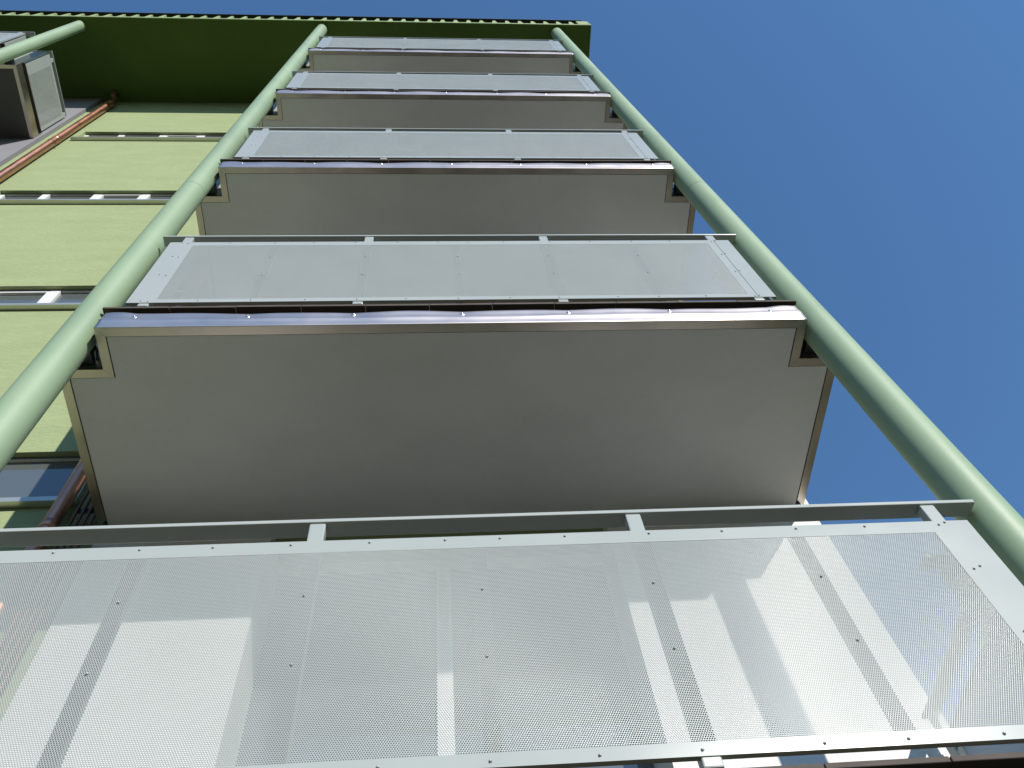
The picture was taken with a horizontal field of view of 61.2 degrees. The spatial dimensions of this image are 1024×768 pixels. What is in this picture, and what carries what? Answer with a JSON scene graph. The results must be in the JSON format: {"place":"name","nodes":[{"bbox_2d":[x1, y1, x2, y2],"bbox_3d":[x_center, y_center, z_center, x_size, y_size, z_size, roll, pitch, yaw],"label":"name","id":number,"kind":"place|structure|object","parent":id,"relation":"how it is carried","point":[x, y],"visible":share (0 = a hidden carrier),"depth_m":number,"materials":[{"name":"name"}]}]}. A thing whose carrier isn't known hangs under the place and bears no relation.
{"place":"outdoors","nodes":[
{"label":"outdoors","id":0,"kind":"place"},
{"bbox_2d":[0,0,1023,754],"label":"sky","id":1,"kind":"structure","parent":0,"point":[875,148],"materials":[{"name":"blue"}]},
{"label":"ground","id":2,"kind":"structure","parent":0,"visible":0},
{"bbox_2d":[0,20,85,63],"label":"steel column","id":3,"kind":"structure","parent":2,"relation":"on","point":[22,47],"depth_m":12.12,"materials":[{"name":"green metal"}]},
{"bbox_2d":[0,24,327,472],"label":"steel column","id":4,"kind":"structure","parent":2,"relation":"on","point":[31,393],"depth_m":4.73,"materials":[{"name":"green metal"}]},
{"bbox_2d":[0,10,949,767],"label":"apartment building","id":5,"kind":"structure","parent":2,"relation":"on","point":[82,208],"depth_m":7.80,"materials":[{"name":"green paint"}]},
{"bbox_2d":[0,31,66,138],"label":"balcony","id":6,"kind":"structure","parent":5,"relation":"attached to","point":[20,110],"depth_m":11.88,"materials":[{"name":"metal"}]},
{"bbox_2d":[0,456,86,507],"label":"ribbon window","id":7,"kind":"structure","parent":5,"relation":"in","point":[25,482],"depth_m":5.32,"materials":[{"name":"blue glass"}]},
{"bbox_2d":[0,488,95,692],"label":"railing","id":8,"kind":"object","parent":5,"relation":"attached to","point":[86,510],"visible":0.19,"depth_m":4.56,"materials":[{"name":"metal"}]},
{"bbox_2d":[0,90,118,181],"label":"downpipe","id":9,"kind":"object","parent":5,"relation":"attached to","point":[28,158],"visible":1,"depth_m":11.79,"materials":[{"name":"orange metal"}]},
{"bbox_2d":[0,194,173,203],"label":"ribbon window","id":10,"kind":"structure","parent":5,"relation":"in","point":[4,198],"depth_m":9.98,"materials":[{"name":"white plastic"}]},
{"bbox_2d":[0,289,195,309],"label":"ribbon window","id":11,"kind":"structure","parent":5,"relation":"in","point":[9,299],"depth_m":7.62,"materials":[{"name":"white plastic"}]},
{"bbox_2d":[0,266,205,625],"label":"downpipe","id":12,"kind":"object","parent":5,"relation":"attached to","point":[57,512],"visible":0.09,"depth_m":4.84,"materials":[{"name":"orange metal"}]},
{"bbox_2d":[70,134,223,140],"bbox_3d":[-4.698,-3.524,12.443,2.960,0.520,0.153,-1,-60,-5],"label":"ribbon window","id":13,"kind":"structure","parent":5,"relation":"in","point":[88,137],"depth_m":12.20,"materials":[{"name":"white plastic"}]},
{"bbox_2d":[299,36,581,93],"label":"balcony","id":14,"kind":"structure","parent":5,"relation":"attached to","point":[433,55],"depth_m":11.93,"materials":[{"name":"metal"}]},
{"bbox_2d":[258,71,627,162],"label":"balcony","id":15,"kind":"structure","parent":5,"relation":"attached to","point":[326,99],"depth_m":9.47,"materials":[{"name":"metal"}]},
{"bbox_2d":[236,554,653,767],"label":"balcony door","id":16,"kind":"structure","parent":5,"relation":"in","point":[637,765],"depth_m":4.38,"materials":[{"name":"white plastic"}]},
{"bbox_2d":[196,127,695,310],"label":"balcony","id":17,"kind":"structure","parent":5,"relation":"attached to","point":[594,182],"depth_m":7.04,"materials":[{"name":"concrete"}]},
{"bbox_2d":[62,234,833,525],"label":"balcony","id":18,"kind":"structure","parent":5,"relation":"attached to","point":[255,406],"depth_m":4.68,"materials":[{"name":"concrete"}]},
{"bbox_2d":[0,499,1023,767],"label":"balcony","id":19,"kind":"structure","parent":5,"relation":"attached to","point":[982,595],"depth_m":2.53,"materials":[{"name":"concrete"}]},
{"bbox_2d":[551,27,1023,585],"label":"steel column","id":20,"kind":"structure","parent":2,"relation":"on","point":[933,457],"depth_m":4.05,"materials":[{"name":"green metal"}]}
]}

